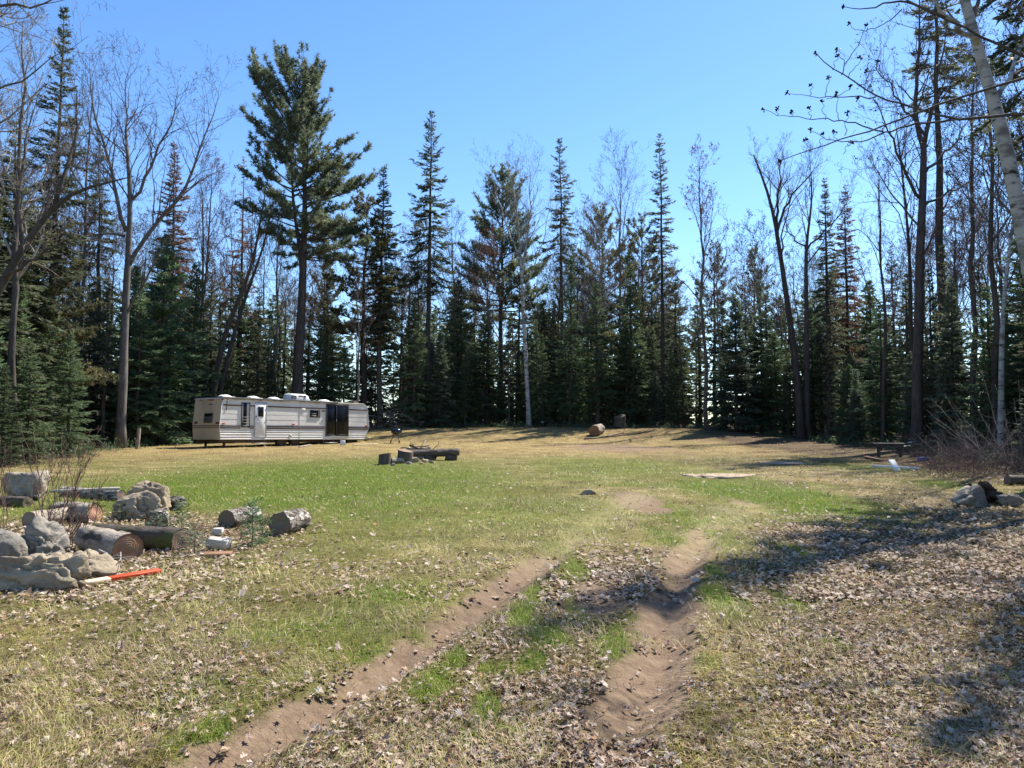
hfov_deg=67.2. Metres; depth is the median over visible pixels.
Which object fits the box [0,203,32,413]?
spruce tree
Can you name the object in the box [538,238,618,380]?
bare tree
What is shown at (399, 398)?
bare tree
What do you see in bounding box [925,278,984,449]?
fir tree
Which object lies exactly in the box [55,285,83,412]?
bare tree
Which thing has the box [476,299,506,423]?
fir tree
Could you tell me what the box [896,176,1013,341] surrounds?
bare tree
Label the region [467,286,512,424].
bare tree
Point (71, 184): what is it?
spruce tree
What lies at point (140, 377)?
fir tree
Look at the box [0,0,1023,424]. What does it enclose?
sky
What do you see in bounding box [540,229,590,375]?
bare tree
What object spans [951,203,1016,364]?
bare tree
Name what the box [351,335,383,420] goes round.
fir tree
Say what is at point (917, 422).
maple tree
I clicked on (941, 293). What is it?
spruce tree
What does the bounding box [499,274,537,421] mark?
spruce tree
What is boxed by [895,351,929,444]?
fir tree
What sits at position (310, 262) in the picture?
bare tree
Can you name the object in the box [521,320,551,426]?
fir tree
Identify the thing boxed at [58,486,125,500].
log
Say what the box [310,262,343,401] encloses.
spruce tree
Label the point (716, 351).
fir tree
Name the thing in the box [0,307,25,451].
fir tree
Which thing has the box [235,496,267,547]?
fir seedling
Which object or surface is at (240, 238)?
bare tree
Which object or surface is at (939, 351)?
spruce tree
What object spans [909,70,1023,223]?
bare tree
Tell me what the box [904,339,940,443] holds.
fir tree
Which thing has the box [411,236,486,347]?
bare tree
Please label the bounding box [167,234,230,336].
bare tree
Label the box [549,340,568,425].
fir tree
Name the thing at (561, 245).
spruce tree
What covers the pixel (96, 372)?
pine tree
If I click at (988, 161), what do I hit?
bare tree
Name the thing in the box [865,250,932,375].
bare tree
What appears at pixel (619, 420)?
stump
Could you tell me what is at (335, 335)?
bare tree
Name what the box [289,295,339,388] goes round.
bare tree
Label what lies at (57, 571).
boulder
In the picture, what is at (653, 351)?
fir tree
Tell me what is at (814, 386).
fir tree
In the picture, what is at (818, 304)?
pine tree
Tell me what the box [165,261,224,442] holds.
fir tree
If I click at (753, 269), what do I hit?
pine tree
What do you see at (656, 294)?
bare tree
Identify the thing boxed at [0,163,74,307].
bare tree
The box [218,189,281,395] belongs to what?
bare tree
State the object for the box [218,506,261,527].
log
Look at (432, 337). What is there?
bare shrub
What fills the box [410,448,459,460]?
log bench
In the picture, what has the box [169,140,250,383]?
bare tree
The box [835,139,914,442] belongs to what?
bare tree
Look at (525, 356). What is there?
birch tree
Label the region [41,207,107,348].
bare tree
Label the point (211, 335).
spruce tree
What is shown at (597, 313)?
bare tree
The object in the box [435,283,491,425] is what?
fir tree
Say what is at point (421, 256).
bare tree
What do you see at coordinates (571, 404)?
fir tree
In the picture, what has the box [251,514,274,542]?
fir seedling
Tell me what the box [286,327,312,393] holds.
pine tree
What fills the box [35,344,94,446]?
fir tree
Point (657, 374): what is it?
bare shrub
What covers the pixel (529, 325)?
pine tree
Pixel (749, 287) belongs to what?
bare tree
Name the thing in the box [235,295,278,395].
bare tree
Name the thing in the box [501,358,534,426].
fir tree
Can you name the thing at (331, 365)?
spruce tree
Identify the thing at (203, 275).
bare tree
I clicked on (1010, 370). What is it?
fir tree
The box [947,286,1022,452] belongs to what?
fir tree
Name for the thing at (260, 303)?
spruce tree
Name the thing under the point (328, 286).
spruce tree
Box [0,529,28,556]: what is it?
boulder
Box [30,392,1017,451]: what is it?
brambles
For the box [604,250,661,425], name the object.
fir tree
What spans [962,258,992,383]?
spruce tree
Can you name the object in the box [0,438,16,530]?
bare shrub
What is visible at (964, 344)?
fir tree
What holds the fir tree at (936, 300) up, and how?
on the ground at (380, 670)
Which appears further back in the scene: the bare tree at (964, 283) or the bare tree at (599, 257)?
the bare tree at (599, 257)
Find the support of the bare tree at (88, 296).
on the ground at (380, 670)
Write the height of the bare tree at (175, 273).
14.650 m
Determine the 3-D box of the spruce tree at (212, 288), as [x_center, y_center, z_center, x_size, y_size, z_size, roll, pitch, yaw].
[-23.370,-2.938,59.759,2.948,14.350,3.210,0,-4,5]
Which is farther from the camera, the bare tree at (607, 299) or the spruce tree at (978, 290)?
the bare tree at (607, 299)
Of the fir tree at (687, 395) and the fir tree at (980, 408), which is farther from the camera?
the fir tree at (687, 395)
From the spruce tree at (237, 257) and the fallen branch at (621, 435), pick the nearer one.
the fallen branch at (621, 435)
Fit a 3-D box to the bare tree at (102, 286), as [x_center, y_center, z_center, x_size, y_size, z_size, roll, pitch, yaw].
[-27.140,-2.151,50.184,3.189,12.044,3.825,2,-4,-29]
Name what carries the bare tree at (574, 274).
on the ground at (380, 670)
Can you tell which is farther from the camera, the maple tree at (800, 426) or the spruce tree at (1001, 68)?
the maple tree at (800, 426)
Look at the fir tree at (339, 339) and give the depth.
58.63 m
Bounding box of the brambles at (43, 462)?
[0,442,107,468]
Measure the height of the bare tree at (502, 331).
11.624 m
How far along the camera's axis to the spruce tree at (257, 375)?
52.31 m
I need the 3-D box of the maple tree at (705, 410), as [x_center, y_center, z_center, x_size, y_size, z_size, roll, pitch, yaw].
[13.016,-7.098,53.975,4.179,21.022,7.176,3,-5,-43]
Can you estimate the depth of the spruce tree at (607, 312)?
61.33 m
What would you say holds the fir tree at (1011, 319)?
on the ground at (380, 670)
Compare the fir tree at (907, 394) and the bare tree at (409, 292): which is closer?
the fir tree at (907, 394)
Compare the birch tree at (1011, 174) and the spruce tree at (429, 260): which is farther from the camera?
the spruce tree at (429, 260)
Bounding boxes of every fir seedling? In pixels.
[109,502,128,521]
[141,507,174,526]
[167,498,197,530]
[175,526,209,555]
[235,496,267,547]
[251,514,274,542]
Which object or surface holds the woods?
on the ground at (380, 670)
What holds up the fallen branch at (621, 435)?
on the ground at (380, 670)
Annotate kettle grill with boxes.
[390,427,401,442]
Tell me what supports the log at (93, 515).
on the ground at (380, 670)
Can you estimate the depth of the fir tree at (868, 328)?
50.66 m
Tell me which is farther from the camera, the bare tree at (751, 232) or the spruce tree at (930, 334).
the bare tree at (751, 232)
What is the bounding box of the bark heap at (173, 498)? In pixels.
[169,495,186,510]
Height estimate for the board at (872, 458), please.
0.060 m
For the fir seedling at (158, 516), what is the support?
on the ground at (380, 670)
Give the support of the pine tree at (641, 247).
on the ground at (380, 670)
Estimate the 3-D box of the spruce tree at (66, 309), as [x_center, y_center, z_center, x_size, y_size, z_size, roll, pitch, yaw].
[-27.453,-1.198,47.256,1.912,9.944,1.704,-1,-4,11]
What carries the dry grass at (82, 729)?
on the ground at (380, 670)
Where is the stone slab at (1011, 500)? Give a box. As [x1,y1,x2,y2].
[996,494,1023,506]
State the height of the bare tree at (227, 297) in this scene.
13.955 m
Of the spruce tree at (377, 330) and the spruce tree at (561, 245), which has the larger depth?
the spruce tree at (561, 245)
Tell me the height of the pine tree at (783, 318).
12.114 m
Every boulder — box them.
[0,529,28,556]
[0,552,91,592]
[1,470,50,499]
[21,515,69,556]
[73,549,119,578]
[111,490,161,520]
[125,480,170,512]
[950,484,987,506]
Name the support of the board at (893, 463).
on the ground at (380, 670)
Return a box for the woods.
[36,262,998,437]
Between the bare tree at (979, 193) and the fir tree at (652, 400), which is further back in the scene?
the fir tree at (652, 400)
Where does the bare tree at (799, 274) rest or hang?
on the ground at (380, 670)
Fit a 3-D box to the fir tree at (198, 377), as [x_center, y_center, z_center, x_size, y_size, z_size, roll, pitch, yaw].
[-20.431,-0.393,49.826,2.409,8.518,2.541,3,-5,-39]
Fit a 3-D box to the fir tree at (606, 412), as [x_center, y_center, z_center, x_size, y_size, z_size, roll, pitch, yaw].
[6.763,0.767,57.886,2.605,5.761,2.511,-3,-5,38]
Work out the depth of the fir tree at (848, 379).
47.16 m
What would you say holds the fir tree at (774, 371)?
on the ground at (380, 670)
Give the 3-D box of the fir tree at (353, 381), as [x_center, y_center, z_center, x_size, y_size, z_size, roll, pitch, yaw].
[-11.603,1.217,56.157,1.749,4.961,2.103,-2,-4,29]
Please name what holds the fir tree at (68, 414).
on the ground at (380, 670)
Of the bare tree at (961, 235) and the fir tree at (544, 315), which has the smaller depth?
the bare tree at (961, 235)
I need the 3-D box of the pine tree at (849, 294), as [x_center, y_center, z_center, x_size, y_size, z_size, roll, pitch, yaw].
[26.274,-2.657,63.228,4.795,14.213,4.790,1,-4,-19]
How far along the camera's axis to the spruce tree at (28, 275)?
31.53 m
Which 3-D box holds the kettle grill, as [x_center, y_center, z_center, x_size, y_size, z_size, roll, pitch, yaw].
[-6.805,2.991,45.221,0.668,0.958,0.662,0,-4,0]
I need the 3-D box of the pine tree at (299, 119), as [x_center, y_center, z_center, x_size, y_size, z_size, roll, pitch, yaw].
[-12.848,-9.336,50.580,9.682,26.555,8.696,3,-4,-36]
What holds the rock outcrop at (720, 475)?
on the ground at (380, 670)
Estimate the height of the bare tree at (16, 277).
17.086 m
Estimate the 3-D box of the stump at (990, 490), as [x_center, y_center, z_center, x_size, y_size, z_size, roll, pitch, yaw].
[9.044,2.069,14.648,0.767,0.484,0.655,0,-4,0]
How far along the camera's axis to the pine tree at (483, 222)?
63.00 m
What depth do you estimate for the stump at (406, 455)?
25.88 m
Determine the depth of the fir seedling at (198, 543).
9.10 m
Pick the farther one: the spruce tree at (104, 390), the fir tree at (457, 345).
the fir tree at (457, 345)
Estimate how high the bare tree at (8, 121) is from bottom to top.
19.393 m
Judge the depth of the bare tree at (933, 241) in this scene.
48.88 m
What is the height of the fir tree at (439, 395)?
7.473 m
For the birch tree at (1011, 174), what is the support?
on the ground at (380, 670)
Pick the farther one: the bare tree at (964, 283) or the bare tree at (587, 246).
the bare tree at (587, 246)
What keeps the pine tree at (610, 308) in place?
on the ground at (380, 670)
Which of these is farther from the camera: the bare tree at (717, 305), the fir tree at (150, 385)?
the bare tree at (717, 305)
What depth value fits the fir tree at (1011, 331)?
34.24 m
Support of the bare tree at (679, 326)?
on the ground at (380, 670)
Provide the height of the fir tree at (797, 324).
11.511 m
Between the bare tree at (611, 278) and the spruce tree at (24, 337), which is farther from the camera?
the bare tree at (611, 278)
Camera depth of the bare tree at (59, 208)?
42.21 m
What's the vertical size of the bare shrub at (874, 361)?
7.947 m
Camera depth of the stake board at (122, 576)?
7.63 m
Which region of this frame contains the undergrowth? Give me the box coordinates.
[0,417,1023,464]
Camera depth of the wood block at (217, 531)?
10.67 m
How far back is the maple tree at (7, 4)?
15.42 m
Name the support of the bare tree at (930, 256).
on the ground at (380, 670)
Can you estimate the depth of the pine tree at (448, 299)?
67.33 m
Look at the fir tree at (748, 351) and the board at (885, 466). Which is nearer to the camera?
the board at (885, 466)
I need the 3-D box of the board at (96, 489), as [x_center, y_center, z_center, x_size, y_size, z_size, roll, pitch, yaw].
[-7.758,1.925,14.019,1.106,0.046,0.160,1,-3,-26]
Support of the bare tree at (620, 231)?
on the ground at (380, 670)
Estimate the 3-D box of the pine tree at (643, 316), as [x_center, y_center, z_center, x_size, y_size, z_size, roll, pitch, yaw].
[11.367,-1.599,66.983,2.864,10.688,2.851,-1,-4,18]
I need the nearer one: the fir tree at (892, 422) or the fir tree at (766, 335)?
the fir tree at (892, 422)
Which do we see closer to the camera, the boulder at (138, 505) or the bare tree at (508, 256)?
the boulder at (138, 505)
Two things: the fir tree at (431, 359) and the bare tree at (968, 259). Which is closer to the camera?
the bare tree at (968, 259)
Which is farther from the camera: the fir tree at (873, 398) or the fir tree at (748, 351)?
the fir tree at (748, 351)
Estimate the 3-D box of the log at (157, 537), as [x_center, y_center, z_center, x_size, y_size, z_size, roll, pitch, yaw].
[-4.673,1.902,9.601,1.474,0.288,0.294,-1,-4,22]
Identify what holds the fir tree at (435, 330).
on the ground at (380, 670)
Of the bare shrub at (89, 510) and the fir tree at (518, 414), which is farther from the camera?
the fir tree at (518, 414)
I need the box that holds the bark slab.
[200,551,232,557]
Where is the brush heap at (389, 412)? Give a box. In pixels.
[368,406,424,427]
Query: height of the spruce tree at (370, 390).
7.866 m
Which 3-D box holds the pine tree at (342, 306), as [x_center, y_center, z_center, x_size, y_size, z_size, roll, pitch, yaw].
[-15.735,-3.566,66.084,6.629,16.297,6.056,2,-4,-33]
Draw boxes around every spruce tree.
[0,120,66,422]
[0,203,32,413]
[0,240,27,407]
[2,6,100,451]
[19,246,45,409]
[55,290,73,376]
[73,132,122,442]
[86,290,130,446]
[129,265,150,441]
[143,141,199,436]
[197,291,229,390]
[200,255,224,390]
[209,304,230,394]
[216,156,264,396]
[241,287,272,398]
[245,317,267,398]
[258,310,280,398]
[260,322,291,398]
[261,358,282,398]
[308,279,342,400]
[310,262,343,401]
[315,313,336,399]
[345,167,410,428]
[360,329,376,428]
[396,110,456,426]
[400,307,424,415]
[496,325,520,426]
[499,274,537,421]
[536,138,584,425]
[586,286,615,422]
[644,133,678,426]
[687,287,712,426]
[778,303,802,436]
[809,177,853,439]
[814,314,839,439]
[822,184,867,432]
[842,369,872,443]
[868,246,907,435]
[886,279,927,435]
[891,274,928,414]
[901,0,975,445]
[906,269,957,444]
[924,274,977,413]
[925,245,967,449]
[951,0,1023,316]
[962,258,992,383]
[997,266,1016,348]
[1008,272,1023,448]
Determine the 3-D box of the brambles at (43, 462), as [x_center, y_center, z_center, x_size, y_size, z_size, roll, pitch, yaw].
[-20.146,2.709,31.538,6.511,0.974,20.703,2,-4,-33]
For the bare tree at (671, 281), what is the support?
on the ground at (380, 670)
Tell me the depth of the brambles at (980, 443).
24.76 m
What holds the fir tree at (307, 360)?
on the ground at (380, 670)
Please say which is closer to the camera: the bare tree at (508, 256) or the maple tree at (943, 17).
the maple tree at (943, 17)
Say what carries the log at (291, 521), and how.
on the ground at (380, 670)
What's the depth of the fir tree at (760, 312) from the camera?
57.64 m
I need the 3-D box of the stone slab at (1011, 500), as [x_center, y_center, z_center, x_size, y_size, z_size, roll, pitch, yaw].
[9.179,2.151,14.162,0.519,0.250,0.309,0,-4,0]
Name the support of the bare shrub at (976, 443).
on the ground at (380, 670)
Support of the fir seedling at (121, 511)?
on the ground at (380, 670)
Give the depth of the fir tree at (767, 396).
54.02 m
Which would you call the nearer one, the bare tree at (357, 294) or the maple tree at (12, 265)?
the maple tree at (12, 265)
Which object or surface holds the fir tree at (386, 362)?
on the ground at (380, 670)
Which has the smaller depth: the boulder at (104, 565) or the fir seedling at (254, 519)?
the boulder at (104, 565)
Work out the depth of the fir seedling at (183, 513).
10.85 m
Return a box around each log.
[0,495,32,506]
[22,507,71,525]
[48,501,102,521]
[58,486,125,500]
[74,525,143,561]
[92,523,191,551]
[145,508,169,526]
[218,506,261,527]
[268,508,310,535]
[391,457,417,463]
[588,424,604,435]
[1004,475,1023,484]
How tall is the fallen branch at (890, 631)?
0.115 m
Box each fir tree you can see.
[0,278,52,446]
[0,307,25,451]
[0,338,60,463]
[0,365,36,466]
[20,287,85,454]
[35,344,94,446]
[44,331,102,457]
[55,343,92,443]
[56,280,98,428]
[66,289,131,445]
[92,276,179,445]
[94,304,151,440]
[98,262,155,440]
[109,229,206,445]
[139,318,164,439]
[142,290,177,437]
[144,294,189,435]
[164,276,209,438]
[164,350,180,436]
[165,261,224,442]
[179,318,207,430]
[207,271,267,397]
[217,342,250,397]
[224,350,241,396]
[303,322,315,399]
[303,323,341,401]
[314,313,353,401]
[328,344,356,402]
[346,367,360,402]
[347,275,407,428]
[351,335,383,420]
[386,295,443,427]
[411,340,446,426]
[422,312,450,387]
[425,329,456,427]
[431,280,477,425]
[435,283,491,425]
[436,343,463,426]
[453,345,489,425]
[460,314,509,426]
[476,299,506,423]
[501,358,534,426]
[511,327,534,423]
[520,299,568,424]
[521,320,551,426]
[530,334,556,426]
[538,315,560,425]
[546,256,595,426]
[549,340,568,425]
[566,335,587,424]
[568,283,624,424]
[579,359,595,425]
[586,358,615,426]
[600,319,653,424]
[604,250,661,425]
[604,325,648,426]
[627,323,654,426]
[640,327,681,425]
[645,370,667,426]
[649,279,703,426]
[658,343,685,426]
[667,343,701,425]
[667,345,689,426]
[689,306,752,426]
[704,293,765,432]
[707,350,733,423]
[724,314,773,430]
[731,359,754,425]
[733,312,759,431]
[739,279,781,433]
[749,293,789,430]
[750,331,802,437]
[756,345,780,428]
[770,344,795,435]
[780,289,838,419]
[790,303,840,438]
[809,342,841,438]
[824,351,873,440]
[829,364,868,441]
[833,280,902,439]
[847,372,871,439]
[848,301,905,442]
[871,365,900,442]
[892,338,938,443]
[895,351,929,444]
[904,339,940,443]
[924,295,969,438]
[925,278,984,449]
[938,287,978,437]
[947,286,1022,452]
[962,233,1023,449]
[965,254,1023,434]
[966,359,1010,444]
[978,348,986,442]
[982,321,1023,448]
[1005,319,1023,444]
[1008,284,1023,428]
[1010,389,1023,464]
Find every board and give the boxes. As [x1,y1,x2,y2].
[50,487,119,492]
[84,568,160,585]
[862,456,883,460]
[871,465,920,468]
[888,460,899,469]
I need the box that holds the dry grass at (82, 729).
[0,427,1023,767]
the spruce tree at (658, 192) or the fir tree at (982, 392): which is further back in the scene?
the spruce tree at (658, 192)
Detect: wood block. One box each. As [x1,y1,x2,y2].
[206,536,231,549]
[212,528,223,535]
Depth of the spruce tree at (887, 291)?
60.78 m
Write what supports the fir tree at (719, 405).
on the ground at (380, 670)
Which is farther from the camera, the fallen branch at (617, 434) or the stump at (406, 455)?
the fallen branch at (617, 434)
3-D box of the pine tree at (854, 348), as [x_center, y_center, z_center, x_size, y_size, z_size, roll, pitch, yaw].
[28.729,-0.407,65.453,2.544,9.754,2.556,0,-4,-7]
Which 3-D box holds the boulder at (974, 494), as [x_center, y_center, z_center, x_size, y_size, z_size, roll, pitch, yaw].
[8.478,2.085,14.289,0.676,0.448,0.451,0,-4,0]
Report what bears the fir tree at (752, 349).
on the ground at (380, 670)
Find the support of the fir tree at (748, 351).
on the ground at (380, 670)
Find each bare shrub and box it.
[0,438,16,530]
[18,423,98,544]
[68,466,110,549]
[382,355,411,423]
[389,333,424,422]
[404,334,444,389]
[505,353,551,423]
[548,331,590,399]
[650,360,668,409]
[845,323,898,440]
[919,418,1022,468]
[926,371,1023,467]
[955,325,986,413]
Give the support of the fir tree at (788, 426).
on the ground at (380, 670)
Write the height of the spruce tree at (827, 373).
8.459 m
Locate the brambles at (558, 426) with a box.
[5,419,1012,465]
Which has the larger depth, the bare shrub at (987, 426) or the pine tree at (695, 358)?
the pine tree at (695, 358)
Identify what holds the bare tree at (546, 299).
on the ground at (380, 670)
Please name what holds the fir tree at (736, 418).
on the ground at (380, 670)
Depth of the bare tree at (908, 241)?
40.45 m
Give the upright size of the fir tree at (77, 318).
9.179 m
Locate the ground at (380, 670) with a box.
[0,422,1023,767]
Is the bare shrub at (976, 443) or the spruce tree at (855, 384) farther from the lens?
the spruce tree at (855, 384)
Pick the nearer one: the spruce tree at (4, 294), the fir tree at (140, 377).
the spruce tree at (4, 294)
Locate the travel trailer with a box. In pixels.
[192,394,368,447]
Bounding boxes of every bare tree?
[0,0,96,457]
[0,77,78,247]
[0,135,34,268]
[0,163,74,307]
[0,165,113,315]
[33,127,185,411]
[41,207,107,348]
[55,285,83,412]
[59,182,124,322]
[60,45,140,347]
[64,216,151,437]
[64,237,122,391]
[71,264,122,345]
[76,274,110,428]
[93,203,155,304]
[107,204,194,346]
[119,243,194,357]
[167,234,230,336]
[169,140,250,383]
[176,173,237,390]
[179,258,265,369]
[193,266,231,354]
[196,201,259,354]
[210,170,280,395]
[212,269,248,337]
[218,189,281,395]
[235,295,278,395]
[238,217,283,371]
[249,259,323,395]
[260,182,326,395]
[271,273,296,385]
[273,283,318,371]
[283,251,335,388]
[286,231,377,378]
[286,293,320,351]
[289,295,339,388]
[295,286,356,375]
[331,231,383,376]
[345,251,381,402]
[360,208,465,420]
[361,244,436,425]
[390,266,448,394]
[391,251,431,423]
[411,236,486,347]
[418,200,488,424]
[445,284,489,353]
[450,215,536,406]
[466,232,506,346]
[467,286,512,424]
[477,299,532,372]
[503,264,568,423]
[529,259,587,338]
[534,236,596,375]
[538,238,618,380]
[539,198,611,414]
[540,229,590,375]
[564,274,618,393]
[564,296,618,423]
[566,285,618,365]
[569,127,653,390]
[575,184,630,363]
[578,283,621,345]
[597,241,649,348]
[604,236,664,321]
[606,289,618,424]
[609,259,689,419]
[637,264,671,348]
[637,277,686,313]
[650,278,716,426]
[652,256,692,338]
[683,241,764,407]
[701,209,796,428]
[713,235,791,429]
[736,225,833,385]
[740,263,814,432]
[774,251,843,338]
[785,247,844,403]
[793,236,851,313]
[828,242,885,353]
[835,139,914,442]
[851,78,935,435]
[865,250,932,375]
[874,254,965,437]
[878,186,984,399]
[888,181,1006,320]
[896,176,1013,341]
[899,217,967,325]
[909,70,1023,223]
[909,124,1023,447]
[910,188,1016,329]
[913,240,978,367]
[916,30,1023,448]
[924,181,1009,386]
[933,0,1023,449]
[940,0,1023,213]
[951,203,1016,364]
[976,0,1023,18]
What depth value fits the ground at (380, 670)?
8.38 m
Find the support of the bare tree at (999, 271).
on the ground at (380, 670)
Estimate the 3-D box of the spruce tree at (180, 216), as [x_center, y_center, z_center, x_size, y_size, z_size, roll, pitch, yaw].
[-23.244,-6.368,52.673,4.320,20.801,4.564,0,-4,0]
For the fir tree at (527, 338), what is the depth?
64.23 m
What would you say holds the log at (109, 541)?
on the ground at (380, 670)
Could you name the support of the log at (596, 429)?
on the ground at (380, 670)
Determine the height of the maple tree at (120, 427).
22.338 m
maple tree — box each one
[0,0,118,194]
[0,49,133,295]
[56,19,248,447]
[461,225,543,426]
[644,133,748,428]
[747,126,832,438]
[761,0,1023,162]
[775,141,862,439]
[833,0,999,449]
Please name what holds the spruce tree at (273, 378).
on the ground at (380, 670)
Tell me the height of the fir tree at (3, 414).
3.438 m
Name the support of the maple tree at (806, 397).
on the ground at (380, 670)
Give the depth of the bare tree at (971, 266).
33.33 m
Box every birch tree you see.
[471,131,576,426]
[892,0,1023,280]
[959,132,1023,456]
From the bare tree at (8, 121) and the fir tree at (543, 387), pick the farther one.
the fir tree at (543, 387)
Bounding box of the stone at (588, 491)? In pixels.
[579,488,595,494]
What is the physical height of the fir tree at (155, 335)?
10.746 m
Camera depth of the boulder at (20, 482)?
14.97 m
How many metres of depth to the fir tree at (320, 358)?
51.05 m
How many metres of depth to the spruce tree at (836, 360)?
51.39 m
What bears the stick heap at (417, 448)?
on the ground at (380, 670)
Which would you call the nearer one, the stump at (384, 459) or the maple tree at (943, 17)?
the maple tree at (943, 17)
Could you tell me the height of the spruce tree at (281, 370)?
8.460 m
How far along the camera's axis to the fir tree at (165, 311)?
43.07 m
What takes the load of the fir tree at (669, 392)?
on the ground at (380, 670)
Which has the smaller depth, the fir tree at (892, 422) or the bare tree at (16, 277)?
the bare tree at (16, 277)
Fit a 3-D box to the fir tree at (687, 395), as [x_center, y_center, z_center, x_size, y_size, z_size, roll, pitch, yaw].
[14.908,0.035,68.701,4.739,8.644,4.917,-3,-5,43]
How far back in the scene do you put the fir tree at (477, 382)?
57.33 m
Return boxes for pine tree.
[0,204,119,409]
[232,37,388,393]
[285,258,357,383]
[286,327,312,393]
[315,189,410,405]
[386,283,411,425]
[441,276,475,362]
[447,161,558,424]
[520,301,549,361]
[544,201,660,349]
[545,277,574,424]
[598,212,687,424]
[633,305,652,423]
[680,238,738,422]
[683,316,711,424]
[709,240,801,431]
[758,293,802,434]
[798,289,841,435]
[803,264,859,433]
[838,331,862,370]
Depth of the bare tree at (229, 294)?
58.49 m
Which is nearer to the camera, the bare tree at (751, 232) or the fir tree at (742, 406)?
the fir tree at (742, 406)
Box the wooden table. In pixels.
[874,443,904,456]
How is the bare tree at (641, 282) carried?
on the ground at (380, 670)
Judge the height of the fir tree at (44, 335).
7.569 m
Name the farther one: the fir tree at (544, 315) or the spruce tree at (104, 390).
the fir tree at (544, 315)
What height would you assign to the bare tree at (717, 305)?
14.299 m
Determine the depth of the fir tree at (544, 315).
62.60 m
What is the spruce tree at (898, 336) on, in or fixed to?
on the ground at (380, 670)
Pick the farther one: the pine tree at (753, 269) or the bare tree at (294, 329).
the pine tree at (753, 269)
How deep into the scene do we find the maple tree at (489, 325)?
58.39 m
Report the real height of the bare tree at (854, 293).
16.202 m
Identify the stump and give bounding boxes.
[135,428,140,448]
[378,453,390,464]
[397,449,412,462]
[614,414,625,428]
[965,480,1002,503]
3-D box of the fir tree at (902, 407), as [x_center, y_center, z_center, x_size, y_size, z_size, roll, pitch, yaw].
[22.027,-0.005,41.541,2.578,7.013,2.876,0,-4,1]
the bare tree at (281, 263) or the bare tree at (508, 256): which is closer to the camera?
the bare tree at (281, 263)
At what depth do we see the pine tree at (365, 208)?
54.30 m
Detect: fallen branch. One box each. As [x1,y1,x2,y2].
[98,549,133,561]
[584,418,655,439]
[602,432,638,437]
[862,612,916,643]
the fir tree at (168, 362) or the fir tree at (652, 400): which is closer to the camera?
the fir tree at (168, 362)
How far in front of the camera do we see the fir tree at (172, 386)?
48.17 m
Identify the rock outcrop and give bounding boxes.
[680,473,754,478]
[757,461,806,464]
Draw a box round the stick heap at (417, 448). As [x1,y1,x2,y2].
[401,441,442,458]
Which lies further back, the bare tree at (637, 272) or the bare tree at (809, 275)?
the bare tree at (637, 272)
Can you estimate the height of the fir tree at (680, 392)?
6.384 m
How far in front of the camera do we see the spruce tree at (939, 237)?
38.69 m
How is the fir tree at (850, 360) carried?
on the ground at (380, 670)
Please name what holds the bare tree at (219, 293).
on the ground at (380, 670)
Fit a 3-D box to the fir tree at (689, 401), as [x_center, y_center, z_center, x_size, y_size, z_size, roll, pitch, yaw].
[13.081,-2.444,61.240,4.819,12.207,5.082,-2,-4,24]
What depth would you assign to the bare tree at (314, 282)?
57.77 m
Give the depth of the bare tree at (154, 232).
52.78 m
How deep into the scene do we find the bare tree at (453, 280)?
60.54 m
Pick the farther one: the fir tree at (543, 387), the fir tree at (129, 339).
the fir tree at (543, 387)
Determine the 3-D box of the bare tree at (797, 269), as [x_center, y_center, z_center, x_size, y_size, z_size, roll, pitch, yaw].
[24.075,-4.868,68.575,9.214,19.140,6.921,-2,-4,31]
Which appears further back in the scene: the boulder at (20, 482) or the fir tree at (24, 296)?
the fir tree at (24, 296)
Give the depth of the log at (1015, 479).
17.83 m
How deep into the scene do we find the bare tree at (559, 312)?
66.81 m
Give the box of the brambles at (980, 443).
[874,420,1023,471]
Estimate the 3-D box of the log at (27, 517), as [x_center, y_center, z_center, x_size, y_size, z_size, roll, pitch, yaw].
[-6.992,2.035,11.933,0.241,0.244,1.230,-1,-3,12]
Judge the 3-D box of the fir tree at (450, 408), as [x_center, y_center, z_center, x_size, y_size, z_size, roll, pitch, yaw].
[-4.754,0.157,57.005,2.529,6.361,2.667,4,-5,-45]
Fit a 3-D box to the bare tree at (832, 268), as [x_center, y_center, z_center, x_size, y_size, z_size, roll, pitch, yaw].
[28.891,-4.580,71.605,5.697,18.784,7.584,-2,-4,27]
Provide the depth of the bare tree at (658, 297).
67.32 m
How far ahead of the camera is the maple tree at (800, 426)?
49.89 m
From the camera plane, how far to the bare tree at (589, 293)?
59.79 m
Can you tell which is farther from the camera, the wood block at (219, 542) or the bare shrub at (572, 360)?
the bare shrub at (572, 360)
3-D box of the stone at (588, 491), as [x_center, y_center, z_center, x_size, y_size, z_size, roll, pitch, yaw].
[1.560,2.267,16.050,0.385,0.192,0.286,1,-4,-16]
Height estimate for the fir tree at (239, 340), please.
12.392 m
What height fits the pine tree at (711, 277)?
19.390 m
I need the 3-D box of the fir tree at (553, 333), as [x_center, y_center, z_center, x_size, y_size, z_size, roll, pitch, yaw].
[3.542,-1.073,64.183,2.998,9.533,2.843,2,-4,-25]
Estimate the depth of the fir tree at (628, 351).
56.40 m
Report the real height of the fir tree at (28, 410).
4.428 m
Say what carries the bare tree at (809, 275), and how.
on the ground at (380, 670)

